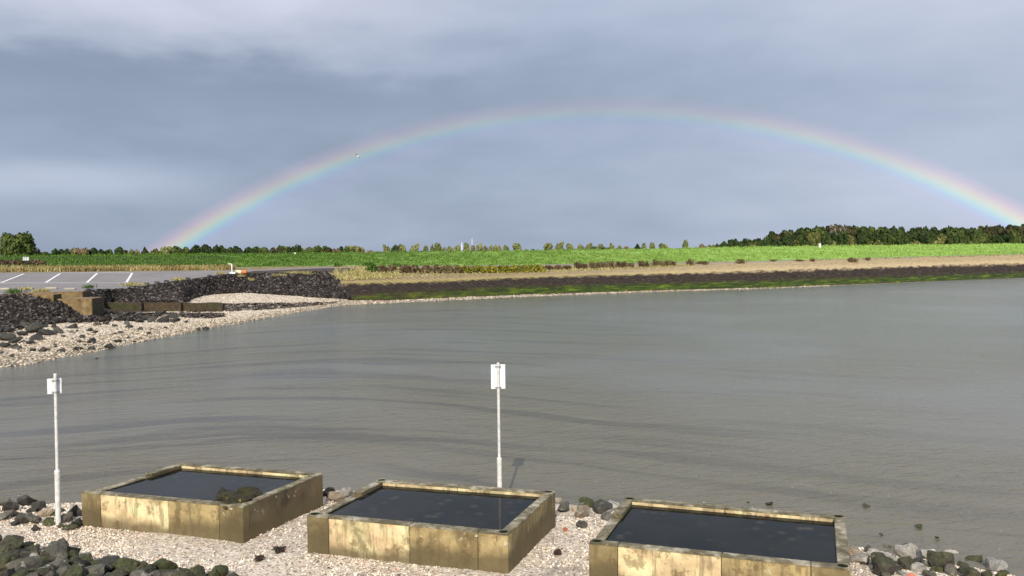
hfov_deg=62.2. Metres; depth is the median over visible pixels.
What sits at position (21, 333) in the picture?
rock
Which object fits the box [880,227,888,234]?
tree
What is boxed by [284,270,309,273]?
grass tuft
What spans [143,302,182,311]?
groyne section
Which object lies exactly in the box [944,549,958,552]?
rock
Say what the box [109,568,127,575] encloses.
rock
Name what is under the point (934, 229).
tree
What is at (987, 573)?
rock
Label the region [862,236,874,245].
tree
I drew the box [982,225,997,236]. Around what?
tree
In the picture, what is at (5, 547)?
rock
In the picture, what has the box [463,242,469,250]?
tree
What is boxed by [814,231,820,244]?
tree
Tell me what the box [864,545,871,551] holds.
rock
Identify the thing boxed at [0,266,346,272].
verge
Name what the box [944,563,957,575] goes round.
rock
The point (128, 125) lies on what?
sky
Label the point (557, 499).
rock
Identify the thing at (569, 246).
tree
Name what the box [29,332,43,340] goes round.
rock
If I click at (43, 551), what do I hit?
rock
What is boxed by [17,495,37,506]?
rock
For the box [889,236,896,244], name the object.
tree
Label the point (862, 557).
rock
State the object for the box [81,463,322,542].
tidal basin
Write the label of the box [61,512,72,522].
rock
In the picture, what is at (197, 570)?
rock
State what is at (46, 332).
rock
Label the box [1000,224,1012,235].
tree
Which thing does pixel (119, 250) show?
tree
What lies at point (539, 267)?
shrub
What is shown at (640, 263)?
stalk clump
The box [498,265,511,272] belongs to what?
shrub
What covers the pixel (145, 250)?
tree
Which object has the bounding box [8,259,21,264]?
shrub
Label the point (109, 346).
rock
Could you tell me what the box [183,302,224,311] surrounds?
groyne section
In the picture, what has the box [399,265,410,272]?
shrub
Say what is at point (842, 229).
tree
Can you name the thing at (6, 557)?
rock
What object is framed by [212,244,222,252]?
tree
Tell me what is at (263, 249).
tree
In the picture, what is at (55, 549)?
rock
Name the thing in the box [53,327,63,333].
rock
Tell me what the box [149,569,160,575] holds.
rock
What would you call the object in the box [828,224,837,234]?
tree
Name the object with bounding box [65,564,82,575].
rock
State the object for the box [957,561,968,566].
rock
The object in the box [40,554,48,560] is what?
rock
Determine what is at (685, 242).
tree
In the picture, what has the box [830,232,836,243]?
tree
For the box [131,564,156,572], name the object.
rock
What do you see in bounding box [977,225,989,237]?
tree
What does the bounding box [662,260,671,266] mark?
stalk clump
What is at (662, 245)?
tree
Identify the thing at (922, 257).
tall grass
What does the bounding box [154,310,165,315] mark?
rock
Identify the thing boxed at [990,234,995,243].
tree
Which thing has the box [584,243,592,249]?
tree
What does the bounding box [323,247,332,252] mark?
tree
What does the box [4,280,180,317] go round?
embankment
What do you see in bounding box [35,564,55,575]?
rock
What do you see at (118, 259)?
bar fence
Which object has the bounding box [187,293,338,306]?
beach
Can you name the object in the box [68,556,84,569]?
rock
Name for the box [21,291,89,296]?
ramp wall
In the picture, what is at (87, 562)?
rock
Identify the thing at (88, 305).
ramp block
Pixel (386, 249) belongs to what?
tree
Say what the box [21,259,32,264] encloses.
shrub
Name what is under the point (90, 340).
rock
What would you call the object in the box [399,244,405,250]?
tree
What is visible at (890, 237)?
tree
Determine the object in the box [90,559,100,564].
rock
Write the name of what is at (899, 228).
tree
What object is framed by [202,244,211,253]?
tree
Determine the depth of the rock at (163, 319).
72.01 m
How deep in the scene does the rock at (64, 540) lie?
16.19 m
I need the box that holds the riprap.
[0,270,352,331]
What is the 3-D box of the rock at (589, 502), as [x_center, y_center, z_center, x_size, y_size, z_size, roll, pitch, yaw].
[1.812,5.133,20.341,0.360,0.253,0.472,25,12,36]
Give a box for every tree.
[0,231,35,255]
[34,245,40,254]
[51,248,63,254]
[59,249,69,254]
[74,247,88,254]
[88,247,97,254]
[97,249,109,253]
[114,247,123,254]
[123,249,134,254]
[141,247,148,253]
[160,246,171,253]
[170,246,182,253]
[182,247,188,253]
[188,246,198,253]
[193,244,202,252]
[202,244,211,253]
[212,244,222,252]
[220,246,230,253]
[227,247,237,253]
[233,246,242,252]
[243,247,253,253]
[252,246,259,253]
[257,247,269,253]
[269,247,282,252]
[278,245,289,252]
[286,246,296,252]
[291,244,301,251]
[307,246,319,252]
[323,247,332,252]
[339,246,349,252]
[348,245,354,252]
[353,245,361,252]
[382,244,390,251]
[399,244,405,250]
[410,243,418,251]
[434,242,441,251]
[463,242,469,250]
[476,243,482,250]
[512,243,521,250]
[543,243,552,249]
[554,241,563,249]
[566,243,572,249]
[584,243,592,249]
[649,242,654,248]
[659,243,667,248]
[681,239,687,247]
[733,242,744,246]
[739,238,749,242]
[756,240,769,245]
[762,237,774,245]
[768,231,775,239]
[772,237,784,246]
[773,230,788,241]
[781,233,794,245]
[790,240,799,245]
[794,227,805,238]
[797,234,811,245]
[805,228,820,238]
[806,231,818,245]
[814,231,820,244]
[817,227,827,236]
[820,233,832,244]
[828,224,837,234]
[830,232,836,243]
[833,224,849,232]
[837,230,848,245]
[838,225,846,232]
[845,225,857,239]
[848,235,856,245]
[856,226,868,236]
[856,231,866,245]
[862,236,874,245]
[867,240,882,244]
[868,230,879,237]
[874,234,888,244]
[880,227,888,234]
[882,233,894,243]
[886,228,896,235]
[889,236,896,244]
[892,225,904,232]
[895,236,910,244]
[896,229,905,237]
[904,234,920,243]
[905,228,916,236]
[909,240,919,244]
[914,235,924,243]
[916,229,932,236]
[923,225,937,235]
[924,232,936,244]
[931,241,943,244]
[936,233,946,243]
[940,225,952,235]
[946,235,960,243]
[947,227,963,236]
[958,234,967,243]
[964,227,977,235]
[967,233,976,242]
[967,234,985,243]
[974,227,981,234]
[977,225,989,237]
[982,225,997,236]
[983,234,992,243]
[988,226,1003,235]
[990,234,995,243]
[994,235,1009,243]
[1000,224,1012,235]
[1001,232,1010,241]
[1007,225,1018,233]
[1010,229,1021,243]
[1016,226,1023,237]
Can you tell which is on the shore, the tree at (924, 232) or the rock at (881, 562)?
the rock at (881, 562)
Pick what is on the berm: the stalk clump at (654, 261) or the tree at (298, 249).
the stalk clump at (654, 261)
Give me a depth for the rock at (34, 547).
15.74 m
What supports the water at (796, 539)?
in the tidal basin at (611, 558)
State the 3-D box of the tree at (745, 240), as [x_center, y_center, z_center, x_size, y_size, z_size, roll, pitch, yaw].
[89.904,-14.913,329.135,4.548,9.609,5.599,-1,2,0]
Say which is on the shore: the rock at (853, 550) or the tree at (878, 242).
the rock at (853, 550)
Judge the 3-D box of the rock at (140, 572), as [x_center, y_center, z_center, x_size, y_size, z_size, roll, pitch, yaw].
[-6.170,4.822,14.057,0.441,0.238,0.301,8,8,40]
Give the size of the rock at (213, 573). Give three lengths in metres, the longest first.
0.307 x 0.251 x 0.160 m
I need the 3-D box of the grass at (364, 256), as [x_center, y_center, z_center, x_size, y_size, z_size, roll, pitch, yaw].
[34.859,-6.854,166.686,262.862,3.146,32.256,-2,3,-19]
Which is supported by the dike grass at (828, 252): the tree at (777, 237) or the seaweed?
the tree at (777, 237)
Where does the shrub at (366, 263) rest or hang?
on the berm
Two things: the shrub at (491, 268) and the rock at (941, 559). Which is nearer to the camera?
the rock at (941, 559)
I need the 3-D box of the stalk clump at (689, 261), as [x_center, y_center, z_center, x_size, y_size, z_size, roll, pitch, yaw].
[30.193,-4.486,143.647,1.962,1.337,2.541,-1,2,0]
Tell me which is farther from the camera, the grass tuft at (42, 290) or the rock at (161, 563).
the grass tuft at (42, 290)
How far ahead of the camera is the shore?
16.27 m
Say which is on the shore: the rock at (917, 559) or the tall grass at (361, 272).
the rock at (917, 559)
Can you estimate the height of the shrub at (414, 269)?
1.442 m
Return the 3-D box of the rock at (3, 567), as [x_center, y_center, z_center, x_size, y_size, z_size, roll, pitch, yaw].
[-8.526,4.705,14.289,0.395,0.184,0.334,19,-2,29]
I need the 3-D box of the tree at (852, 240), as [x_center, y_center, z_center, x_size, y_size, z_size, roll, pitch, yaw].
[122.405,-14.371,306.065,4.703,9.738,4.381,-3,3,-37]
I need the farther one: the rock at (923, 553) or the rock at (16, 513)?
the rock at (16, 513)
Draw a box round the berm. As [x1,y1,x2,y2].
[329,255,1022,278]
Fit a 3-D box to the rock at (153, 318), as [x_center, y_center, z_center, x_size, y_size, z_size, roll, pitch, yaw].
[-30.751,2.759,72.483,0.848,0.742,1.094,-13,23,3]
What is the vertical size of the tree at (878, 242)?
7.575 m
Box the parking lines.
[0,273,132,282]
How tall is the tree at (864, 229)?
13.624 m
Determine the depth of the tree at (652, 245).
299.35 m
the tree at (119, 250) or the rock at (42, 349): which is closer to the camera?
the rock at (42, 349)
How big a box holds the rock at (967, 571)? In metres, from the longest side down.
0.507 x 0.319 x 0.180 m
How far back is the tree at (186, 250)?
287.45 m
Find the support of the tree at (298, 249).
on the dike grass at (273, 260)
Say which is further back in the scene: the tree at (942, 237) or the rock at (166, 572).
the tree at (942, 237)
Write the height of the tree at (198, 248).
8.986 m
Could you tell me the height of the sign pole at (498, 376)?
3.790 m
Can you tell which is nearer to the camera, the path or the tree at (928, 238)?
the path
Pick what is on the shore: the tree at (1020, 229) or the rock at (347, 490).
the rock at (347, 490)
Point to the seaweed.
(234, 307)
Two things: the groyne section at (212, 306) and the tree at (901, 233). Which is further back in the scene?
the tree at (901, 233)
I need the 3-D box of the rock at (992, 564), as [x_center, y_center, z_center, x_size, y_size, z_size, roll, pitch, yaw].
[9.177,5.305,16.102,0.328,0.307,0.486,-2,3,-19]
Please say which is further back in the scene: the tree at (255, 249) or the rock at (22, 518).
the tree at (255, 249)
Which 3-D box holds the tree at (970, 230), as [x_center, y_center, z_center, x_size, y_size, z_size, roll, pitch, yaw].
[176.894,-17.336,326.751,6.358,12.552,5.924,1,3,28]
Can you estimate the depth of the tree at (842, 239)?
293.04 m
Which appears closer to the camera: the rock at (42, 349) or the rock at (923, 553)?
the rock at (923, 553)
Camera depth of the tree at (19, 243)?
207.47 m
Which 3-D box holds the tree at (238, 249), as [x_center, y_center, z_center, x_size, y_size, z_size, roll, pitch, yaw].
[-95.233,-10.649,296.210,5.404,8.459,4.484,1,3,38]
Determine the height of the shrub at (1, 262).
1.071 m
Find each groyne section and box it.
[104,302,143,310]
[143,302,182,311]
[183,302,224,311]
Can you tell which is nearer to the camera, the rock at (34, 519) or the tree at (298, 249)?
the rock at (34, 519)
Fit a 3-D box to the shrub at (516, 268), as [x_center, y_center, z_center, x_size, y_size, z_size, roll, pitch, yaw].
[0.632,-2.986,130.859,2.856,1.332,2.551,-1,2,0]
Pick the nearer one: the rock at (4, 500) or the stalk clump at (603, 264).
the rock at (4, 500)
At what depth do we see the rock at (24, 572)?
13.63 m
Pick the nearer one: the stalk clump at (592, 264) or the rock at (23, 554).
the rock at (23, 554)
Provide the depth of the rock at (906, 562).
15.20 m
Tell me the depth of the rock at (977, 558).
16.62 m
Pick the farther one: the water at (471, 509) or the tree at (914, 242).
the tree at (914, 242)
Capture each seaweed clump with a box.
[253,554,264,561]
[271,545,286,553]
[553,548,561,554]
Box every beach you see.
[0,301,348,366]
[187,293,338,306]
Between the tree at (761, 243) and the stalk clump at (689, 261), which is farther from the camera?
the tree at (761, 243)
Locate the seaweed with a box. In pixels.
[113,301,336,317]
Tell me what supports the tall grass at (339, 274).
on the berm
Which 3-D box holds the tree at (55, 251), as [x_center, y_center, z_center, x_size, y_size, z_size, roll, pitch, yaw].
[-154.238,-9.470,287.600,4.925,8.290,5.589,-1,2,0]
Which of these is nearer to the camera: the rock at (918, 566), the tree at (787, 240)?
the rock at (918, 566)
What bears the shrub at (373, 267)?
on the berm
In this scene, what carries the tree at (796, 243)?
on the dike grass at (828, 252)
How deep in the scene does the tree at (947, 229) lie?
338.79 m
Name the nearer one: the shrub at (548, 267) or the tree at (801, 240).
the shrub at (548, 267)
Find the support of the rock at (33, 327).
on the beach at (119, 323)
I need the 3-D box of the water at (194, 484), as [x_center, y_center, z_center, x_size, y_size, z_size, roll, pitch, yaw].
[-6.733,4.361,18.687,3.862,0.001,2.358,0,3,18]
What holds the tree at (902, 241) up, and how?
on the dike grass at (828, 252)
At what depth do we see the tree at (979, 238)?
290.54 m
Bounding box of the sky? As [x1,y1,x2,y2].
[0,0,1023,254]
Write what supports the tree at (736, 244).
on the dike grass at (828, 252)
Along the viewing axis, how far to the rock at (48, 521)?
18.13 m
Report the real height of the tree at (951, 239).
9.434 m
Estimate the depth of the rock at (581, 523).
17.57 m
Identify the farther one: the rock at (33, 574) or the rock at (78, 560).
the rock at (78, 560)
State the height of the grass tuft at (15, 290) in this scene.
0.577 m
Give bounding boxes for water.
[0,278,1023,575]
[107,468,300,500]
[329,486,538,529]
[606,505,836,565]
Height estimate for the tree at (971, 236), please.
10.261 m
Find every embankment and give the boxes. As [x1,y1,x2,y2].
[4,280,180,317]
[189,268,348,299]
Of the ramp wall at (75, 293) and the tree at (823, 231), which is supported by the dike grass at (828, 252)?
the tree at (823, 231)
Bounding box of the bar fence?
[1,255,223,266]
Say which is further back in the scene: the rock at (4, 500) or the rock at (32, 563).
the rock at (4, 500)
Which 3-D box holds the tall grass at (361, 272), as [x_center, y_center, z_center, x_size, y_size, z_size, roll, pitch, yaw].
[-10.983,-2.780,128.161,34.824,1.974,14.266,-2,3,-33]
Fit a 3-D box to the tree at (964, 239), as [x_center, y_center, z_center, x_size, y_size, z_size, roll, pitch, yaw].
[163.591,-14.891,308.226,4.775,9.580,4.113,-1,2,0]
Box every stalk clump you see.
[573,262,583,268]
[585,262,595,268]
[600,261,607,267]
[608,261,614,267]
[614,261,622,267]
[621,261,627,267]
[638,260,646,266]
[650,259,657,266]
[656,259,666,265]
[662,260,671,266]
[685,259,695,264]
[734,258,746,263]
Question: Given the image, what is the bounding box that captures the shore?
[0,490,994,575]
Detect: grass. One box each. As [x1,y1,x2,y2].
[0,242,1023,266]
[0,263,237,271]
[2,253,348,266]
[333,265,350,279]
[347,264,537,279]
[349,244,1023,265]
[538,263,692,272]
[805,254,1023,260]
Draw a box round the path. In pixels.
[347,254,1014,266]
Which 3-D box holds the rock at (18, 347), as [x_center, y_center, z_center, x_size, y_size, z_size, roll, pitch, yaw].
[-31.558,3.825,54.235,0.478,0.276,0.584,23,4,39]
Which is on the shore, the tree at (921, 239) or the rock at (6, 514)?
the rock at (6, 514)
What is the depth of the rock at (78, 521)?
17.98 m
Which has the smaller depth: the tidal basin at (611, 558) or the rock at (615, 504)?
the tidal basin at (611, 558)
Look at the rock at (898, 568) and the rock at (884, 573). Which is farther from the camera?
the rock at (898, 568)
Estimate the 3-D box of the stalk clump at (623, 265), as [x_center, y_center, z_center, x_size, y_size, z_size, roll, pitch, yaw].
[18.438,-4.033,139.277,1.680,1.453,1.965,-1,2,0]
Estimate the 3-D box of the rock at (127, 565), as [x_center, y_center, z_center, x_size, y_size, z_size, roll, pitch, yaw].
[-6.617,4.767,14.473,0.434,0.326,0.464,21,-22,-30]
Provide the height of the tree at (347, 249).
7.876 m
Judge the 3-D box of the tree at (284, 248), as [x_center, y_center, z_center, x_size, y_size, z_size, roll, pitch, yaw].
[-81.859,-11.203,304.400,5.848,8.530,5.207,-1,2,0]
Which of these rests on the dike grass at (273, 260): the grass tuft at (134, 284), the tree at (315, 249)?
the tree at (315, 249)
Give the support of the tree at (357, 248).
on the dike grass at (828, 252)
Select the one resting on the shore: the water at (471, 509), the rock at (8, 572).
the rock at (8, 572)
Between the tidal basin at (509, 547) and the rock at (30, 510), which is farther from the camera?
the rock at (30, 510)
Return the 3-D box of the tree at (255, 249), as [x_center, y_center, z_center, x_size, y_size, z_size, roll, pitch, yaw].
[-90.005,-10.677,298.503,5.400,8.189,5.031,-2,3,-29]
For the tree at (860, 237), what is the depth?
306.24 m
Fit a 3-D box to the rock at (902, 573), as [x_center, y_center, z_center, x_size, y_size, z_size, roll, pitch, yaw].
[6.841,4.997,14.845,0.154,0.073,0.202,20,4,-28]
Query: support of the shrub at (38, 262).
on the dike grass at (273, 260)
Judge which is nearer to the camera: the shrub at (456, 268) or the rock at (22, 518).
the rock at (22, 518)
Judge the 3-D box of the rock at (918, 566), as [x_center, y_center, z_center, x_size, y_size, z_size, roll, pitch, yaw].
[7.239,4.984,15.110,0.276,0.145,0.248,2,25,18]
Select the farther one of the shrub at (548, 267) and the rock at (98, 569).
the shrub at (548, 267)
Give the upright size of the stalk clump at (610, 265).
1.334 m
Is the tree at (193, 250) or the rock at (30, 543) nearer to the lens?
the rock at (30, 543)
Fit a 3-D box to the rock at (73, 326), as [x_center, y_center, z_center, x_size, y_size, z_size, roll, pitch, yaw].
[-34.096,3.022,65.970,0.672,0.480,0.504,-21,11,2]
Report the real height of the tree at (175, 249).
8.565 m
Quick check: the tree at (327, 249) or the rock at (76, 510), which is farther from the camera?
the tree at (327, 249)
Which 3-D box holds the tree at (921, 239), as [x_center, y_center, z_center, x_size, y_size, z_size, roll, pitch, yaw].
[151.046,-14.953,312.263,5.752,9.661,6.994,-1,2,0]
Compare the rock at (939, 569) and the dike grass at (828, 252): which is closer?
the rock at (939, 569)
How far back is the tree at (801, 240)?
291.86 m
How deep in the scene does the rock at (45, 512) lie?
18.82 m
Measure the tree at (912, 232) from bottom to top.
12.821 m
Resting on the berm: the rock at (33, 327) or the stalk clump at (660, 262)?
the stalk clump at (660, 262)
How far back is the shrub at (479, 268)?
127.78 m
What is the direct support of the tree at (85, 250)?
on the dike grass at (273, 260)
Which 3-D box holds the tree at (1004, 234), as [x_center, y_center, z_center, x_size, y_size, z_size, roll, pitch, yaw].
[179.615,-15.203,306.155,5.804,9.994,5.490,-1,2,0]
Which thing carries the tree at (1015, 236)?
on the dike grass at (828, 252)
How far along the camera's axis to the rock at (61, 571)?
14.01 m
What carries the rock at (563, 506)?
on the shore
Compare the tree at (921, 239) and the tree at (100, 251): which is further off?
the tree at (921, 239)
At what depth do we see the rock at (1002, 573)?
14.92 m
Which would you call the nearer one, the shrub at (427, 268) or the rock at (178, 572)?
the rock at (178, 572)
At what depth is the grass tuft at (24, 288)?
80.86 m
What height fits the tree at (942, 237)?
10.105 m
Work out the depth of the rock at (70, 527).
17.82 m
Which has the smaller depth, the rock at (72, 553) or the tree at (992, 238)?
the rock at (72, 553)
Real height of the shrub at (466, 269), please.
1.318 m
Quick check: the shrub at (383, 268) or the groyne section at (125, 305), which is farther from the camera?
the shrub at (383, 268)
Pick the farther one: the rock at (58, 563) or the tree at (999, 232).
the tree at (999, 232)
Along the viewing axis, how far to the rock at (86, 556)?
15.09 m
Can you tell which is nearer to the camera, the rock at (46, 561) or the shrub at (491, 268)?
the rock at (46, 561)
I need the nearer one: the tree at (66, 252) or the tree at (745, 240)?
the tree at (66, 252)
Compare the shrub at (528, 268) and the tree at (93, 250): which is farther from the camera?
the tree at (93, 250)
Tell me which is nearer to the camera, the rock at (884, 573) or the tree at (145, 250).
the rock at (884, 573)
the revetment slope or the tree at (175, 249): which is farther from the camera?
the tree at (175, 249)
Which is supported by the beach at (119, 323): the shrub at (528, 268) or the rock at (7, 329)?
the rock at (7, 329)
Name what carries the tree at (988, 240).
on the dike grass at (828, 252)
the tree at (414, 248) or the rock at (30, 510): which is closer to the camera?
the rock at (30, 510)
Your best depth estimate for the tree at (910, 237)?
301.25 m
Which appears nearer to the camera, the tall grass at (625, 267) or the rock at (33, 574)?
the rock at (33, 574)
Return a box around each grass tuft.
[3,288,28,292]
[18,286,32,290]
[30,288,51,291]
[81,284,96,287]
[118,281,145,285]
[169,276,184,280]
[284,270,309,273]
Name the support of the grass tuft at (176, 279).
on the parking lot
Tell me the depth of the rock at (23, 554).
15.15 m
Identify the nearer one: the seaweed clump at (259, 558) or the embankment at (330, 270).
the seaweed clump at (259, 558)
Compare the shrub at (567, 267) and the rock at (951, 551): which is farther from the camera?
the shrub at (567, 267)
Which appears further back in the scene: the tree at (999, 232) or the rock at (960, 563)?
the tree at (999, 232)
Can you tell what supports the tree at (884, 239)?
on the dike grass at (828, 252)
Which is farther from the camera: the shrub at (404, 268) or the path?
the path
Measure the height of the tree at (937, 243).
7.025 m
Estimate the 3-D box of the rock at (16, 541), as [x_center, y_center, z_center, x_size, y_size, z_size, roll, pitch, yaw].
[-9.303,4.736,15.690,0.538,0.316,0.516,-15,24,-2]
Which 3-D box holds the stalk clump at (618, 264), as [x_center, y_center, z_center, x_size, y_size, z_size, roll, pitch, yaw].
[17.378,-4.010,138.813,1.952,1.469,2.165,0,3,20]
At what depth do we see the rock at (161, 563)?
14.43 m
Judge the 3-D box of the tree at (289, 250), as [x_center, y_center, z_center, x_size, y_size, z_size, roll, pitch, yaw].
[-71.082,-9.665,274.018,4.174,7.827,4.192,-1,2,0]
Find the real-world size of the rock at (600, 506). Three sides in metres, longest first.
0.549 x 0.462 x 0.252 m
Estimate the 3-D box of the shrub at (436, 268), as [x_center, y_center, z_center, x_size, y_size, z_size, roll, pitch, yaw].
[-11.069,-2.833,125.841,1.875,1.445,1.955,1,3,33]
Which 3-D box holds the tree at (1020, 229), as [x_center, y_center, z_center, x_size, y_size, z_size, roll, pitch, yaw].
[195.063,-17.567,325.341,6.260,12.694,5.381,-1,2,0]
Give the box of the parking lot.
[0,267,348,293]
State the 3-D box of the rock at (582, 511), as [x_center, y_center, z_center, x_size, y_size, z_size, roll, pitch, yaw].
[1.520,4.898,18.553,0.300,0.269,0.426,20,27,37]
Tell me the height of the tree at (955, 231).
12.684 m
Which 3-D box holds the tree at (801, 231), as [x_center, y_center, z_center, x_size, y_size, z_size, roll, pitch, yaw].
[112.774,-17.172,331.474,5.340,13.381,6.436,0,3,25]
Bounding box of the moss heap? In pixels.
[215,487,262,509]
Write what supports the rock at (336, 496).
on the shore
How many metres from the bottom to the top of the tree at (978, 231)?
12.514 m
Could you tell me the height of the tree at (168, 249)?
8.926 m
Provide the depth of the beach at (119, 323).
66.73 m
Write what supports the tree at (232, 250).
on the dike grass at (273, 260)
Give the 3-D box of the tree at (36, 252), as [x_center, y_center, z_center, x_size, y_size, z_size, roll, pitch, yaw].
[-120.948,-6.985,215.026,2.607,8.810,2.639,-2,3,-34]
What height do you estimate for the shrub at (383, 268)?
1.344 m
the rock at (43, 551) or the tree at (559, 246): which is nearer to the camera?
the rock at (43, 551)
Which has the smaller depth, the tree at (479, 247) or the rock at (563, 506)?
the rock at (563, 506)
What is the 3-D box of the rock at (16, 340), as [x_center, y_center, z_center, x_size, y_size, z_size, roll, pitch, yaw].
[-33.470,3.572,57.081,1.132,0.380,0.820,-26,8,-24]
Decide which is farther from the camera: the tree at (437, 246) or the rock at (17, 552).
the tree at (437, 246)
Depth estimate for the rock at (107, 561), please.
14.46 m
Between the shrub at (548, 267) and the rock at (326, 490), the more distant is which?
the shrub at (548, 267)
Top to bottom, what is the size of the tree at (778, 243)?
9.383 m
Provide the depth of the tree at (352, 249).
296.88 m
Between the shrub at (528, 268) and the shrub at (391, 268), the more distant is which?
the shrub at (528, 268)
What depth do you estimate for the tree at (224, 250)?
279.50 m
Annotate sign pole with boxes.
[47,373,61,524]
[491,363,504,487]
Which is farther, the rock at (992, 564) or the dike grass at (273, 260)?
the dike grass at (273, 260)
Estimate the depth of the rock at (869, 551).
15.87 m
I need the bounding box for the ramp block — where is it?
[56,297,103,315]
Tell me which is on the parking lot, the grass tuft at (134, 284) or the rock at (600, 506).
the grass tuft at (134, 284)
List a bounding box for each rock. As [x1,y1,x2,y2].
[0,332,16,340]
[0,342,10,346]
[0,498,10,504]
[0,509,13,520]
[0,535,23,550]
[0,543,11,552]
[0,551,17,563]
[0,563,7,570]
[0,568,15,575]
[2,501,19,510]
[3,327,15,332]
[5,556,42,572]
[8,336,22,343]
[10,521,21,525]
[10,548,28,556]
[11,510,20,516]
[11,569,28,575]
[14,345,22,349]
[14,513,32,523]
[17,331,27,335]
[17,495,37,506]
[19,541,34,548]
[20,550,40,557]
[24,544,39,550]
[25,322,43,332]
[26,507,36,512]
[26,572,39,575]
[27,515,41,523]
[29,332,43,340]
[31,500,46,510]
[31,524,41,530]
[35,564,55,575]
[36,508,53,517]
[37,347,48,351]
[38,329,57,334]
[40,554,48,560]
[41,547,46,554]
[42,517,54,525]
[42,559,52,565]
[45,541,68,559]
[45,570,55,575]
[47,559,67,570]
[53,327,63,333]
[55,565,68,575]
[58,538,68,545]
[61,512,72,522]
[62,524,78,529]
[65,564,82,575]
[67,504,81,516]
[67,546,80,552]
[68,323,77,328]
[68,550,79,559]
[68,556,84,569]
[71,518,83,527]
[74,553,92,559]
[83,559,91,566]
[84,564,104,575]
[86,338,95,342]
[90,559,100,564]
[97,555,119,570]
[103,343,114,348]
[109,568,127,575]
[112,557,138,573]
[128,569,150,575]
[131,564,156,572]
[139,561,147,565]
[147,315,156,322]
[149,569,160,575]
[153,558,177,569]
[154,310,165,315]
[157,316,168,322]
[160,569,175,575]
[171,568,189,575]
[187,565,205,575]
[206,569,218,575]
[211,565,228,575]
[323,487,334,496]
[327,491,346,501]
[341,487,352,496]
[555,497,561,501]
[557,501,568,511]
[571,506,576,511]
[574,505,589,517]
[576,520,587,527]
[579,497,593,507]
[592,498,612,513]
[601,511,612,520]
[608,500,618,507]
[848,546,861,554]
[849,553,869,562]
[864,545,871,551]
[866,548,879,555]
[870,552,896,575]
[881,571,890,575]
[883,552,897,563]
[892,542,917,558]
[895,565,902,571]
[897,556,913,569]
[897,570,906,575]
[910,562,926,571]
[913,557,921,562]
[918,549,935,558]
[921,559,929,566]
[922,570,936,575]
[926,550,954,566]
[930,566,944,572]
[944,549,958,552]
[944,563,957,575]
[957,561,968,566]
[958,566,980,575]
[965,555,982,562]
[981,570,992,575]
[985,556,1007,571]
[995,570,1008,575]
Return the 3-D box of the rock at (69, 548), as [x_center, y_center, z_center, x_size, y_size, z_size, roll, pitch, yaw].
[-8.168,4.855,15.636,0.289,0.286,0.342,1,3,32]
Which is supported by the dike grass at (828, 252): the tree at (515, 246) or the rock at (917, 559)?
the tree at (515, 246)
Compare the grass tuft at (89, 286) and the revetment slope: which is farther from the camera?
the revetment slope
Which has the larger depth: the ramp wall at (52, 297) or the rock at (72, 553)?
the ramp wall at (52, 297)
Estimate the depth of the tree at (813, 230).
329.77 m
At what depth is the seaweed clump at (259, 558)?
15.81 m
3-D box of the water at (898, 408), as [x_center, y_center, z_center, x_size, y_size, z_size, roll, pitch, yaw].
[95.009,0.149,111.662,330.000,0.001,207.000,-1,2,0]
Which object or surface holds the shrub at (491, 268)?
on the berm
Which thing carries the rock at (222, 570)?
on the shore
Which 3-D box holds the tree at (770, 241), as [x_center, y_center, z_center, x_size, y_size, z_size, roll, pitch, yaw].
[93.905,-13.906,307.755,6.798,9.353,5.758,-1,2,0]
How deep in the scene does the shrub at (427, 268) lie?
124.85 m
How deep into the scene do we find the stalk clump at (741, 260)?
146.10 m
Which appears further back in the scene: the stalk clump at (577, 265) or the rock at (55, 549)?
the stalk clump at (577, 265)
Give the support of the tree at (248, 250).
on the dike grass at (273, 260)
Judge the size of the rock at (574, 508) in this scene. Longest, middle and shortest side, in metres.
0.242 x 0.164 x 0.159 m
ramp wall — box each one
[0,294,61,300]
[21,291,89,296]
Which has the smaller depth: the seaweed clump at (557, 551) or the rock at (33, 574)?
the rock at (33, 574)
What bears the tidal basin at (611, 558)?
on the shore
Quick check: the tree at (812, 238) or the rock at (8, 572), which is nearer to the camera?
the rock at (8, 572)
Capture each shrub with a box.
[0,259,9,264]
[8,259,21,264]
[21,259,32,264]
[31,259,45,264]
[361,262,374,266]
[366,264,378,271]
[377,265,387,272]
[387,264,397,272]
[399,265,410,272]
[410,265,420,272]
[420,264,432,272]
[431,264,442,272]
[442,264,452,272]
[451,265,462,272]
[457,265,473,272]
[472,265,485,272]
[485,265,498,272]
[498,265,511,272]
[509,265,524,271]
[522,264,535,271]
[532,264,546,271]
[543,265,552,269]
[553,265,562,269]
[562,265,572,269]
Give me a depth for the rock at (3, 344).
54.73 m
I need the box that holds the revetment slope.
[334,255,1023,303]
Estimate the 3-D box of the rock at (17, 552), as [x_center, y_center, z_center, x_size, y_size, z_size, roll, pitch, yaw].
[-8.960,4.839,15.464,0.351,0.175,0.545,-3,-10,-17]
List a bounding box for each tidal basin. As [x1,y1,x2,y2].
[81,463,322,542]
[307,479,554,573]
[589,497,850,575]
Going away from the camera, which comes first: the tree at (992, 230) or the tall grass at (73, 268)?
the tall grass at (73, 268)
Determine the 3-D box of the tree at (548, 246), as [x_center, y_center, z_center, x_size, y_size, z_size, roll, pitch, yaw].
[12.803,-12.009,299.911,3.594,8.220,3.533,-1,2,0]
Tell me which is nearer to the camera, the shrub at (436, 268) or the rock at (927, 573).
the rock at (927, 573)
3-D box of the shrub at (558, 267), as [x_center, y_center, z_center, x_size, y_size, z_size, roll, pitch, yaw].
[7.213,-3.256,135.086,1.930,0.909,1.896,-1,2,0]

